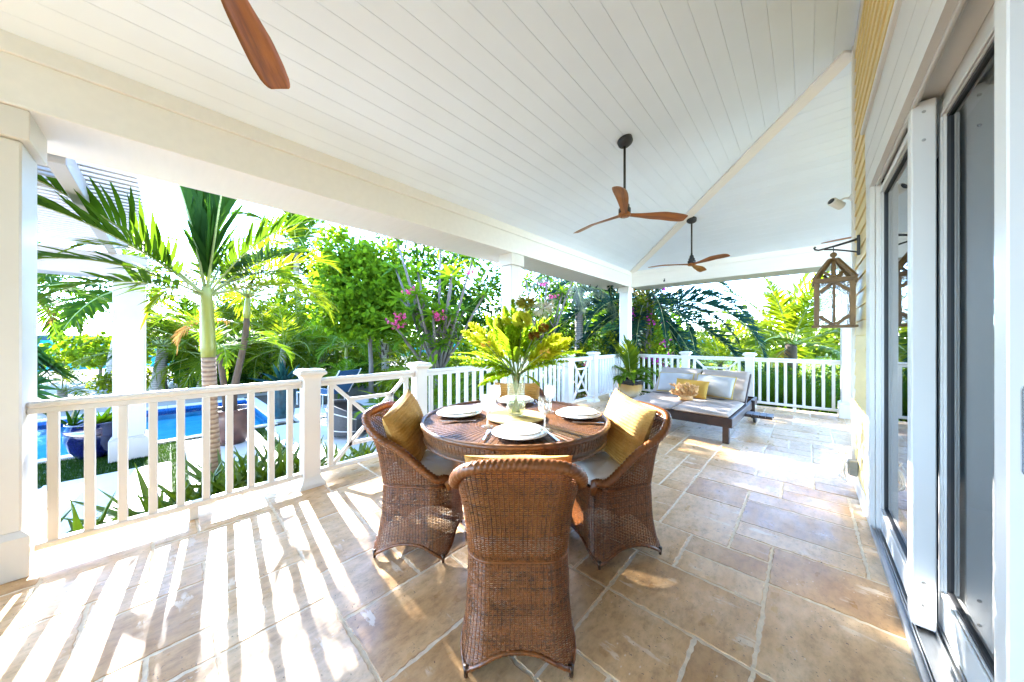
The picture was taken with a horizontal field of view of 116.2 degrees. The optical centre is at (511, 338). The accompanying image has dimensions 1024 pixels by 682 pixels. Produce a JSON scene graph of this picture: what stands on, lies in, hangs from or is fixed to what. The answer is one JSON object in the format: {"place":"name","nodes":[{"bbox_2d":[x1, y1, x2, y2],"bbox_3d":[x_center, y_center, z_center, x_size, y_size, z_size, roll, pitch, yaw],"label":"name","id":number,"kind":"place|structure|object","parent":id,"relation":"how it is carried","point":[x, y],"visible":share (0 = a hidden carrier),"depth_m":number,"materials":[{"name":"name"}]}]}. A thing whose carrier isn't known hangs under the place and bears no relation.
{"place":"outdoors","nodes":[
{"label":"outdoors","id":0,"kind":"place"},
{"bbox_2d":[37,335,91,399],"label":"bismarck palm","id":1,"kind":"object","parent":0,"point":[43,358],"visible":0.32,"depth_m":7.32,"materials":[{"name":"green plant"}]},
{"bbox_2d":[38,351,111,398],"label":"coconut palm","id":2,"kind":"object","parent":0,"point":[64,392],"visible":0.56,"depth_m":7.76,"materials":[{"name":"plant"}]},
{"bbox_2d":[37,397,285,463],"bbox_3d":[-9.686,1.844,4.010,4.170,0.312,10.740,0,0,43],"label":"pool basin","id":3,"kind":"object","parent":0,"point":[193,423],"visible":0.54,"depth_m":7.20,"materials":[{"name":"liquid"}]},
{"bbox_2d":[37,369,376,418],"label":"sand","id":4,"kind":"structure","parent":0,"point":[171,386],"depth_m":10.24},
{"bbox_2d":[37,239,111,349],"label":"coconut palm","id":5,"kind":"object","parent":4,"relation":"on","point":[51,324],"visible":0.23,"depth_m":12.29,"materials":[{"name":"green plant"}]},
{"bbox_2d":[39,331,155,373],"bbox_3d":[-17.141,0.680,13.155,4.410,2.048,2.854,0,0,6],"label":"sea almond","id":6,"kind":"object","parent":4,"relation":"on","point":[67,344],"visible":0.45,"depth_m":12.55,"materials":[{"name":"green plant"}]},
{"bbox_2d":[81,362,152,394],"bbox_3d":[-12.554,1.369,10.364,2.141,1.218,1.670,0,0,29],"label":"shrub","id":7,"kind":"object","parent":4,"relation":"on","point":[101,385],"visible":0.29,"depth_m":9.93,"materials":[{"name":"green plant"}]},
{"bbox_2d":[37,239,201,387],"bbox_3d":[-13.580,-0.974,11.011,5.063,5.360,5.302,0,0,43],"label":"coconut palm","id":8,"kind":"object","parent":4,"relation":"on","point":[79,310],"visible":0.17,"depth_m":9.79,"materials":[{"name":"green plant"}]},
{"bbox_2d":[47,291,238,390],"bbox_3d":[-11.096,0.160,9.908,4.230,3.089,4.149,0,0,43],"label":"coconut palm","id":9,"kind":"object","parent":4,"relation":"on","point":[155,383],"visible":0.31,"depth_m":9.72,"materials":[{"name":"plant"}]},
{"bbox_2d":[80,297,270,390],"bbox_3d":[-9.528,0.306,9.770,3.784,3.156,3.831,0,0,-29],"label":"coconut palm","id":10,"kind":"object","parent":4,"relation":"on","point":[190,338],"visible":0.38,"depth_m":9.38,"materials":[{"name":"plant"}]},
{"bbox_2d":[99,294,267,388],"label":"coconut palm","id":11,"kind":"object","parent":4,"relation":"on","point":[184,305],"visible":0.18,"depth_m":9.95,"materials":[{"name":"plant"}]},
{"bbox_2d":[148,315,267,389],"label":"feather palm","id":12,"kind":"object","parent":4,"relation":"on","point":[185,380],"visible":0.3,"depth_m":9.39,"materials":[{"name":"plant"}]},
{"bbox_2d":[159,287,299,381],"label":"coconut palm","id":13,"kind":"object","parent":4,"relation":"on","point":[224,303],"visible":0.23,"depth_m":12.28,"materials":[{"name":"plant"}]},
{"bbox_2d":[197,297,313,382],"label":"coconut palm","id":14,"kind":"object","parent":4,"relation":"on","point":[256,374],"visible":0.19,"depth_m":11.36,"materials":[{"name":"plant"}]},
{"bbox_2d":[223,302,340,387],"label":"feather palm","id":15,"kind":"object","parent":4,"relation":"on","point":[282,354],"visible":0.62,"depth_m":10.34,"materials":[{"name":"plant"}]},
{"bbox_2d":[236,290,336,359],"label":"coconut palm","id":16,"kind":"object","parent":4,"relation":"on","point":[298,305],"visible":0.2,"depth_m":12.86,"materials":[{"name":"plant"}]},
{"bbox_2d":[224,209,357,313],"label":"coconut palm","id":17,"kind":"object","parent":4,"relation":"on","point":[301,238],"visible":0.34,"depth_m":15.36,"materials":[{"name":"green plant"}]},
{"bbox_2d":[249,351,342,392],"bbox_3d":[-7.176,1.224,10.591,2.775,1.653,2.426,0,0,-8],"label":"shrub","id":18,"kind":"object","parent":4,"relation":"on","point":[290,369],"visible":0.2,"depth_m":10.44,"materials":[{"name":"green plant"}]},
{"bbox_2d":[286,328,368,374],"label":"feather palm","id":19,"kind":"object","parent":4,"relation":"on","point":[314,348],"visible":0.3,"depth_m":11.75,"materials":[{"name":"plant"}]},
{"bbox_2d":[37,398,385,534],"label":"paving","id":20,"kind":"structure","parent":0,"point":[107,483],"depth_m":3.94,"materials":[{"name":"tile"}]},
{"bbox_2d":[37,417,323,491],"bbox_3d":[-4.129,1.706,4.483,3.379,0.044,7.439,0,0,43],"label":"turf","id":21,"kind":"structure","parent":20,"relation":"on","point":[106,463],"depth_m":4.34,"materials":[{"name":"plant"}]},
{"bbox_2d":[61,420,111,459],"bbox_3d":[-6.071,1.450,4.658,0.600,0.500,0.600,0,0,43],"label":"cobalt pot","id":22,"kind":"object","parent":21,"relation":"on","point":[72,440],"visible":0.47,"depth_m":4.42,"materials":[{"name":"ceramic"}]},
{"bbox_2d":[37,153,151,462],"bbox_3d":[-6.317,0.145,1.645,3.990,3.150,5.840,0,0,43],"label":"pergola","id":23,"kind":"object","parent":21,"relation":"on","point":[128,356],"visible":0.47,"depth_m":4.31,"materials":[{"name":"paint"}]},
{"bbox_2d":[37,174,338,472],"bbox_3d":[-3.752,-0.469,3.548,1.845,4.383,3.338,0,0,43],"label":"ringed palm","id":24,"kind":"object","parent":20,"relation":"on","point":[207,213],"visible":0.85,"depth_m":3.49,"materials":[{"name":"plant"}]},
{"bbox_2d":[218,404,246,445],"bbox_3d":[-4.593,1.415,5.226,0.570,0.570,0.570,0,0,43],"label":"clay pot","id":25,"kind":"object","parent":20,"relation":"on","point":[239,425],"visible":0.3,"depth_m":5.08,"materials":[{"name":"ceramic"}]},
{"bbox_2d":[127,224,341,410],"bbox_3d":[-4.471,-0.366,5.336,3.122,3.144,2.844,0,0,43],"label":"double palm","id":26,"kind":"object","parent":25,"relation":"in","point":[245,317],"visible":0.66,"depth_m":5.21,"materials":[{"name":"green plant"}]},
{"bbox_2d":[275,389,296,418],"bbox_3d":[-4.963,1.320,6.903,0.530,0.760,0.530,0,0,43],"label":"teal pot","id":27,"kind":"object","parent":20,"relation":"on","point":[280,404],"visible":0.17,"depth_m":6.71,"materials":[{"name":"ceramic"}]},
{"bbox_2d":[326,399,365,436],"bbox_3d":[-2.920,1.400,5.700,0.712,0.600,0.752,0,0,-7],"label":"tub chair","id":28,"kind":"object","parent":20,"relation":"on","point":[340,417],"visible":0.47,"depth_m":5.40,"materials":[{"name":"grey wicker"}]},
{"bbox_2d":[300,221,430,401],"bbox_3d":[-3.782,-0.733,8.467,3.095,4.865,2.656,0,0,-2],"label":"round leaved tree","id":29,"kind":"object","parent":20,"relation":"on","point":[361,309],"visible":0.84,"depth_m":7.97,"materials":[{"name":"green plant"}]},
{"bbox_2d":[346,365,497,426],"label":"palm","id":30,"kind":"object","parent":20,"relation":"on","point":[435,394],"visible":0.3,"depth_m":5.55,"materials":[{"name":"green plant"}]},
{"bbox_2d":[377,237,499,408],"bbox_3d":[-1.517,-0.212,6.476,2.622,3.830,1.497,0,0,-5],"label":"frangipani","id":31,"kind":"object","parent":20,"relation":"on","point":[444,314],"visible":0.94,"depth_m":6.38,"materials":[{"name":"green plant"}]},
{"bbox_2d":[195,434,339,493],"bbox_3d":[-2.518,1.338,3.381,1.428,0.731,1.366,0,0,-35],"label":"aloe","id":32,"kind":"object","parent":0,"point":[265,464],"visible":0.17,"depth_m":3.44,"materials":[{"name":"plant"}]},
{"bbox_2d":[39,347,773,442],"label":"ground","id":33,"kind":"structure","parent":0,"point":[354,392],"depth_m":9.92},
{"bbox_2d":[307,324,380,365],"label":"arching palm","id":34,"kind":"object","parent":33,"relation":"on","point":[346,345],"visible":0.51,"depth_m":10.80,"materials":[{"name":"green plant"}]},
{"bbox_2d":[366,234,525,367],"bbox_3d":[-2.485,-1.309,11.273,5.776,6.017,3.920,0,0,-22],"label":"dense tree","id":35,"kind":"object","parent":33,"relation":"on","point":[429,259],"visible":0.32,"depth_m":10.69,"materials":[{"name":"green plant"}]},
{"bbox_2d":[394,376,838,408],"bbox_3d":[2.292,1.726,4.690,15.000,0.001,16.000,0,0,43],"label":"planting bed","id":36,"kind":"object","parent":33,"relation":"on","point":[533,381],"depth_m":9.56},
{"bbox_2d":[60,458,238,524],"bbox_3d":[-3.062,1.392,2.758,1.322,0.623,0.974,0,0,3],"label":"aloe","id":37,"kind":"object","parent":36,"relation":"on","point":[143,488],"visible":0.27,"depth_m":2.67,"materials":[{"name":"plant"}]},
{"bbox_2d":[96,445,299,517],"bbox_3d":[-2.851,1.409,3.356,1.494,0.586,1.254,0,0,-6],"label":"aloe","id":38,"kind":"object","parent":36,"relation":"on","point":[197,476],"visible":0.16,"depth_m":3.31,"materials":[{"name":"plant"}]},
{"bbox_2d":[159,442,296,499],"bbox_3d":[-2.600,1.409,3.233,1.064,0.588,1.363,0,0,-10],"label":"aloe","id":39,"kind":"object","parent":36,"relation":"on","point":[221,486],"visible":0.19,"depth_m":3.07,"materials":[{"name":"plant"}]},
{"bbox_2d":[373,338,460,392],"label":"feather palm","id":40,"kind":"object","parent":36,"relation":"on","point":[411,359],"visible":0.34,"depth_m":8.82,"materials":[{"name":"plant"}]},
{"bbox_2d":[498,270,603,382],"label":"dense tree","id":41,"kind":"object","parent":36,"relation":"on","point":[542,288],"visible":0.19,"depth_m":11.38,"materials":[{"name":"green plant"}]},
{"bbox_2d":[521,271,581,389],"bbox_3d":[0.869,-0.048,8.140,1.809,3.501,1.283,0,0,-33],"label":"frangipani","id":42,"kind":"object","parent":36,"relation":"on","point":[549,322],"visible":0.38,"depth_m":8.11,"materials":[{"name":"green plant"}]},
{"bbox_2d":[528,275,632,390],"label":"silver palm","id":43,"kind":"object","parent":36,"relation":"on","point":[578,295],"visible":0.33,"depth_m":9.84,"materials":[{"name":"plant"}]},
{"bbox_2d":[543,329,652,398],"bbox_3d":[2.292,0.766,9.112,2.984,2.086,2.662,0,0,43],"label":"flowering shrub","id":44,"kind":"object","parent":36,"relation":"on","point":[586,348],"visible":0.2,"depth_m":8.92,"materials":[{"name":"green plant"}]},
{"bbox_2d":[617,288,683,392],"bbox_3d":[3.849,0.148,9.014,1.786,3.771,1.678,0,0,-18],"label":"bougainvillea","id":45,"kind":"object","parent":36,"relation":"on","point":[648,327],"visible":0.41,"depth_m":8.72,"materials":[{"name":"green plant"}]},
{"bbox_2d":[535,274,768,392],"bbox_3d":[4.218,-0.976,10.147,7.175,6.846,6.647,0,0,10],"label":"phoenix palm","id":46,"kind":"object","parent":36,"relation":"on","point":[678,302],"visible":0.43,"depth_m":9.17,"materials":[{"name":"green plant"}]},
{"bbox_2d":[467,302,839,358],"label":"woods","id":47,"kind":"object","parent":33,"relation":"on","point":[836,339],"visible":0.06,"depth_m":30.50,"materials":[{"name":"plant"}]},
{"bbox_2d":[0,0,860,270],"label":"ceiling","id":48,"kind":"structure","parent":0,"point":[525,115],"depth_m":2.69,"materials":[{"name":"paint"}]},
{"bbox_2d":[221,0,289,88],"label":"ceiling fan","id":49,"kind":"object","parent":48,"relation":"hanging from","point":[259,48],"visible":1,"depth_m":1.43,"materials":[{"name":"brown wood"}]},
{"bbox_2d":[0,29,631,289],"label":"porch beam","id":50,"kind":"structure","parent":48,"relation":"attached to","point":[81,110],"depth_m":2.42,"materials":[{"name":"paint"}]},
{"bbox_2d":[574,134,687,232],"bbox_3d":[1.082,-1.717,3.411,1.177,0.843,1.220,0,0,43],"label":"ceiling fan","id":51,"kind":"object","parent":48,"relation":"hanging from","point":[625,141],"visible":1,"depth_m":3.38,"materials":[{"name":"brown wood"}]},
{"bbox_2d":[648,216,729,271],"bbox_3d":[3.172,-1.670,5.593,1.242,0.829,1.110,0,0,43],"label":"ceiling fan","id":52,"kind":"object","parent":48,"relation":"hanging from","point":[692,262],"visible":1,"depth_m":5.45,"materials":[{"name":"brown wood"}]},
{"bbox_2d":[630,50,851,272],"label":"hip trim","id":53,"kind":"structure","parent":48,"relation":"attached to","point":[835,68],"depth_m":3.80,"materials":[{"name":"paint"}]},
{"bbox_2d":[632,241,850,289],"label":"porch beam","id":54,"kind":"structure","parent":48,"relation":"attached to","point":[802,260],"depth_m":6.25,"materials":[{"name":"paint"}]},
{"bbox_2d":[37,176,839,346],"label":"sky","id":55,"kind":"structure","parent":0,"point":[165,199],"materials":[{"name":"white"}]},
{"bbox_2d":[0,392,920,681],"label":"floor","id":56,"kind":"structure","parent":0,"point":[766,566],"depth_m":1.64,"materials":[{"name":"tile"}]},
{"bbox_2d":[0,103,46,584],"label":"porch column","id":57,"kind":"structure","parent":56,"relation":"on","point":[23,154],"depth_m":1.73,"materials":[{"name":"white paint"}]},
{"bbox_2d":[26,379,301,551],"bbox_3d":[-2.299,0.827,2.301,0.066,0.943,1.340,0,0,43],"label":"railing section","id":58,"kind":"object","parent":56,"relation":"on","point":[53,408],"visible":0.95,"depth_m":2.15,"materials":[{"name":"white paint"}]},
{"bbox_2d":[293,368,326,491],"bbox_3d":[-1.799,0.780,2.841,0.210,1.036,0.210,0,0,43],"label":"railing post","id":59,"kind":"object","parent":56,"relation":"on","point":[310,430],"visible":0.99,"depth_m":2.79,"materials":[{"name":"white paint"}]},
{"bbox_2d":[321,370,414,472],"bbox_3d":[-1.429,0.783,3.241,0.066,0.857,0.958,0,0,43],"label":"railing section","id":60,"kind":"object","parent":59,"relation":"attached to","point":[331,383],"visible":0.76,"depth_m":3.08,"materials":[{"name":"white paint"}]},
{"bbox_2d":[361,401,463,562],"bbox_3d":[-0.617,0.847,2.075,0.567,0.900,0.568,0,0,6],"label":"wicker chair","id":61,"kind":"object","parent":56,"relation":"on","point":[436,491],"visible":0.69,"depth_m":1.86,"materials":[{"name":"wicker"}]},
{"bbox_2d":[387,451,459,484],"bbox_3d":[-0.562,0.822,2.069,0.404,0.098,0.392,0,0,6],"label":"seat cushion","id":62,"kind":"object","parent":61,"relation":"on","point":[434,463],"visible":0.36,"depth_m":1.99,"materials":[{"name":"beige fabric"}]},
{"bbox_2d":[382,389,426,470],"bbox_3d":[-0.673,0.600,2.080,0.172,0.430,0.430,-16,12,6],"label":"back pillow","id":63,"kind":"object","parent":62,"relation":"on","point":[403,416],"visible":0.71,"depth_m":1.96,"materials":[{"name":"fabric"}]},
{"bbox_2d":[406,362,431,450],"bbox_3d":[-1.060,0.780,3.642,0.210,1.036,0.210,0,0,43],"label":"railing post","id":64,"kind":"object","parent":56,"relation":"on","point":[419,385],"visible":0.59,"depth_m":3.59,"materials":[{"name":"white paint"}]},
{"bbox_2d":[427,363,506,411],"bbox_3d":[-0.550,0.827,4.193,0.066,0.943,1.369,0,0,43],"label":"railing section","id":65,"kind":"object","parent":56,"relation":"on","point":[448,371],"visible":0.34,"depth_m":4.02,"materials":[{"name":"white paint"}]},
{"bbox_2d":[499,252,523,382],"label":"porch column","id":66,"kind":"structure","parent":56,"relation":"on","point":[511,264],"depth_m":4.68,"materials":[{"name":"white paint"}]},
{"bbox_2d":[420,399,610,543],"bbox_3d":[0.020,0.900,2.100,1.206,0.795,1.206,0,0,43],"label":"dining table","id":67,"kind":"object","parent":56,"relation":"on","point":[458,439],"visible":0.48,"depth_m":1.74,"materials":[{"name":"wood"}]},
{"bbox_2d":[487,409,544,423],"bbox_3d":[0.026,0.505,2.077,0.377,0.014,0.377,0,0,43],"label":"placemat","id":68,"kind":"object","parent":67,"relation":"on","point":[503,417],"visible":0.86,"depth_m":2.04,"materials":[{"name":"wicker"}]},
{"bbox_2d":[507,374,524,416],"bbox_3d":[0.026,0.364,2.077,0.121,0.270,0.121,0,0,43],"label":"glass vase","id":69,"kind":"object","parent":68,"relation":"on","point":[517,406],"visible":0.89,"depth_m":2.06,"materials":[{"name":"clear"}]},
{"bbox_2d":[449,292,590,412],"bbox_3d":[0.026,0.087,2.091,0.736,0.786,0.747,0,0,43],"label":"bouquet","id":70,"kind":"object","parent":69,"relation":"in","point":[511,337],"visible":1,"depth_m":2.05,"materials":[{"name":"green plant"}]},
{"bbox_2d":[491,426,547,440],"bbox_3d":[0.041,0.500,1.700,0.300,0.021,0.300,0,0,43],"label":"charger plate","id":71,"kind":"object","parent":67,"relation":"on","point":[497,433],"visible":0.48,"depth_m":1.64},
{"bbox_2d":[497,422,542,435],"bbox_3d":[0.044,0.483,1.698,0.244,0.019,0.244,0,0,43],"label":"dinner plate","id":72,"kind":"object","parent":71,"relation":"on","point":[519,428],"visible":1,"depth_m":1.71,"materials":[{"name":"ceramic"}]},
{"bbox_2d":[449,457,587,677],"bbox_3d":[0.025,0.847,1.403,0.568,0.900,0.567,0,0,0],"label":"wicker chair","id":73,"kind":"object","parent":56,"relation":"on","point":[554,564],"visible":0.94,"depth_m":1.22,"materials":[{"name":"wicker"}]},
{"bbox_2d":[474,536,561,555],"bbox_3d":[0.025,0.822,1.458,0.392,0.098,0.404,0,0,0],"label":"seat cushion","id":74,"kind":"object","parent":73,"relation":"on","point":[516,547],"visible":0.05,"depth_m":1.26,"materials":[{"name":"beige fabric"}]},
{"bbox_2d":[464,455,572,544],"bbox_3d":[0.025,0.668,1.311,0.430,0.430,0.172,0,14,0],"label":"back pillow","id":75,"kind":"object","parent":74,"relation":"on","point":[470,458],"visible":0.23,"depth_m":1.25,"materials":[{"name":"fabric"}]},
{"bbox_2d":[521,358,566,401],"bbox_3d":[0.523,0.827,5.354,0.066,0.943,1.354,0,0,43],"label":"railing section","id":76,"kind":"object","parent":56,"relation":"on","point":[550,380],"visible":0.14,"depth_m":5.50,"materials":[{"name":"white paint"}]},
{"bbox_2d":[561,354,574,402],"bbox_3d":[1.028,0.780,5.900,0.210,1.036,0.210,0,0,43],"label":"railing post","id":77,"kind":"object","parent":56,"relation":"on","point":[567,385],"visible":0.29,"depth_m":5.84,"materials":[{"name":"white paint"}]},
{"bbox_2d":[572,356,592,402],"bbox_3d":[1.360,0.783,6.260,0.066,0.857,0.848,0,0,43],"label":"railing section","id":78,"kind":"object","parent":77,"relation":"attached to","point":[577,374],"visible":0.84,"depth_m":6.24,"materials":[{"name":"white paint"}]},
{"bbox_2d":[598,354,622,396],"bbox_3d":[2.221,0.827,7.191,0.066,0.943,1.424,0,0,43],"label":"railing section","id":79,"kind":"object","parent":56,"relation":"on","point":[608,372],"visible":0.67,"depth_m":7.08,"materials":[{"name":"white paint"}]},
{"bbox_2d":[569,400,671,569],"bbox_3d":[0.660,0.847,2.058,0.567,0.900,0.568,0,0,-17],"label":"wicker chair","id":80,"kind":"object","parent":56,"relation":"on","point":[628,497],"visible":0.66,"depth_m":1.84,"materials":[{"name":"wicker"}]},
{"bbox_2d":[573,452,647,488],"bbox_3d":[0.608,0.822,2.042,0.404,0.098,0.392,0,0,-17],"label":"seat cushion","id":81,"kind":"object","parent":80,"relation":"on","point":[602,465],"visible":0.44,"depth_m":1.95,"materials":[{"name":"beige fabric"}]},
{"bbox_2d":[603,388,656,471],"bbox_3d":[0.724,0.585,2.078,0.172,0.430,0.430,17,4,-16],"label":"back pillow","id":82,"kind":"object","parent":81,"relation":"on","point":[631,420],"visible":0.77,"depth_m":1.96,"materials":[{"name":"fabric"}]},
{"bbox_2d":[618,287,632,371],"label":"porch column","id":83,"kind":"structure","parent":56,"relation":"on","point":[625,311],"depth_m":7.72,"materials":[{"name":"white paint"}]},
{"bbox_2d":[618,377,643,396],"bbox_3d":[2.682,1.097,7.217,0.600,0.400,0.600,0,0,43],"label":"two tone pot","id":84,"kind":"object","parent":56,"relation":"on","point":[629,388],"visible":0.66,"depth_m":7.00,"materials":[{"name":"ceramic"}]},
{"bbox_2d":[611,335,658,387],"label":"potted palm","id":85,"kind":"object","parent":84,"relation":"in","point":[630,358],"visible":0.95,"depth_m":7.25,"materials":[{"name":"green plant"}]},
{"bbox_2d":[637,354,681,391],"bbox_3d":[3.267,0.827,7.303,1.164,0.943,0.066,0,0,43],"label":"railing section","id":86,"kind":"object","parent":56,"relation":"on","point":[655,356],"visible":0.35,"depth_m":7.29,"materials":[{"name":"white paint"}]},
{"bbox_2d":[652,371,773,443],"bbox_3d":[2.994,0.927,4.982,1.700,0.740,2.070,0,0,44],"label":"daybed","id":87,"kind":"object","parent":56,"relation":"on","point":[747,409],"visible":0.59,"depth_m":4.21,"materials":[{"name":"brown wood"}]},
{"bbox_2d":[632,392,686,409],"bbox_3d":[2.310,0.946,4.976,0.665,0.071,1.130,0,0,44],"label":"mattress","id":88,"kind":"object","parent":87,"relation":"on","point":[668,401],"visible":0.71,"depth_m":4.82,"materials":[{"name":"grey fabric"}]},
{"bbox_2d":[652,367,701,393],"bbox_3d":[2.877,0.720,5.558,0.655,0.065,0.660,0,37,44],"label":"mattress","id":89,"kind":"object","parent":87,"relation":"on","point":[680,370],"visible":0.26,"depth_m":5.63,"materials":[{"name":"grey fabric"}]},
{"bbox_2d":[656,372,694,391],"bbox_3d":[2.774,0.738,5.415,0.550,0.373,0.161,-1,-35,41],"label":"throw pillow","id":90,"kind":"object","parent":89,"relation":"on","point":[666,379],"visible":0.59,"depth_m":5.42,"materials":[{"name":"fabric"}]},
{"bbox_2d":[671,398,744,417],"bbox_3d":[2.791,0.945,4.507,0.665,0.072,1.130,0,0,44],"label":"mattress","id":91,"kind":"object","parent":87,"relation":"on","point":[719,408],"visible":0.98,"depth_m":4.31,"materials":[{"name":"grey fabric"}]},
{"bbox_2d":[697,373,736,399],"bbox_3d":[3.171,0.737,4.999,0.159,0.373,0.550,40,-23,-34],"label":"throw pillow","id":92,"kind":"object","parent":91,"relation":"on","point":[721,386],"visible":0.75,"depth_m":4.88,"materials":[{"name":"fabric"}]},
{"bbox_2d":[702,369,749,401],"bbox_3d":[3.358,0.720,5.089,0.655,0.065,0.660,0,37,44],"label":"cushion","id":93,"kind":"object","parent":87,"relation":"on","point":[740,388],"visible":0.45,"depth_m":4.98,"materials":[{"name":"grey fabric"}]},
{"bbox_2d":[754,358,840,411],"bbox_3d":[5.030,0.827,5.673,1.154,0.943,0.066,0,0,43],"label":"railing section","id":94,"kind":"object","parent":56,"relation":"on","point":[813,362],"visible":0.93,"depth_m":5.65,"materials":[{"name":"white paint"}]},
{"bbox_2d":[838,262,850,418],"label":"porch column","id":95,"kind":"structure","parent":56,"relation":"on","point":[844,406],"depth_m":5.19,"materials":[{"name":"white paint"}]},
{"bbox_2d":[851,0,993,681],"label":"house","id":96,"kind":"structure","parent":56,"relation":"on","point":[907,56],"depth_m":1.93,"materials":[{"name":"paint"}]},
{"bbox_2d":[813,235,859,254],"bbox_3d":[2.690,-0.755,2.647,0.276,0.160,0.032,0,0,43],"label":"wall bracket","id":97,"kind":"object","parent":96,"relation":"attached to","point":[857,239],"depth_m":2.60,"materials":[{"name":"black metal"}]},
{"bbox_2d":[811,247,858,327],"bbox_3d":[2.680,-0.432,2.656,0.267,0.673,0.267,0,0,43],"label":"lantern","id":98,"kind":"object","parent":97,"relation":"hanging from","point":[846,284],"visible":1,"depth_m":2.60,"materials":[{"name":"brown wood"}]},
{"bbox_2d":[880,132,907,595],"bbox_3d":[2.184,0.122,1.801,0.048,2.295,0.890,0,0,43],"label":"sliding door","id":99,"kind":"structure","parent":96,"relation":"attached to","point":[894,354],"depth_m":1.86,"materials":[{"name":"white metal"}]},
{"bbox_2d":[908,97,936,631],"bbox_3d":[1.845,0.113,1.435,0.070,2.335,0.078,0,0,43],"label":"door post","id":100,"kind":"object","parent":96,"relation":"attached to","point":[922,363],"depth_m":1.41,"materials":[{"name":"paint"}]},
{"bbox_2d":[939,14,993,681],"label":"sliding door","id":101,"kind":"structure","parent":96,"relation":"attached to","point":[966,364],"depth_m":1.21,"materials":[{"name":"white metal"}]},
{"bbox_2d":[994,0,1023,681],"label":"door post","id":102,"kind":"object","parent":96,"relation":"attached to","point":[1008,340],"depth_m":0.75,"materials":[{"name":"paint"}]},
{"bbox_2d":[523,349,838,392],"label":"lawn","id":103,"kind":"structure","parent":0,"point":[725,365],"depth_m":21.04,"materials":[{"name":"plant"}]},
{"bbox_2d":[536,280,688,354],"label":"shade tree","id":104,"kind":"object","parent":103,"relation":"on","point":[593,319],"visible":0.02,"depth_m":16.80,"materials":[{"name":"green plant"}]},
{"bbox_2d":[659,319,785,379],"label":"feather palm","id":105,"kind":"object","parent":103,"relation":"on","point":[713,347],"visible":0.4,"depth_m":11.32,"materials":[{"name":"green plant"}]},
{"bbox_2d":[691,271,839,375],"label":"coconut palm","id":106,"kind":"object","parent":103,"relation":"on","point":[790,313],"visible":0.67,"depth_m":12.08,"materials":[{"name":"green plant"}]},
{"bbox_2d":[754,358,838,410],"bbox_3d":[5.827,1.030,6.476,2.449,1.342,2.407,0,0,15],"label":"ornamental grass","id":107,"kind":"object","parent":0,"point":[798,389],"depth_m":6.39,"materials":[{"name":"plant"}]},
{"bbox_3d":[0.050,0.822,2.808,0.392,0.098,0.404,0,0,0],"label":"seat cushion","id":108,"kind":"object","parent":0,"visible":0},
{"bbox_2d":[494,382,539,398],"bbox_3d":[0.050,0.610,2.919,0.430,0.430,0.172,0,-16,0],"label":"back pillow","id":109,"kind":"object","parent":108,"relation":"on","point":[532,390],"visible":0.23,"depth_m":2.91,"materials":[{"name":"fabric"}]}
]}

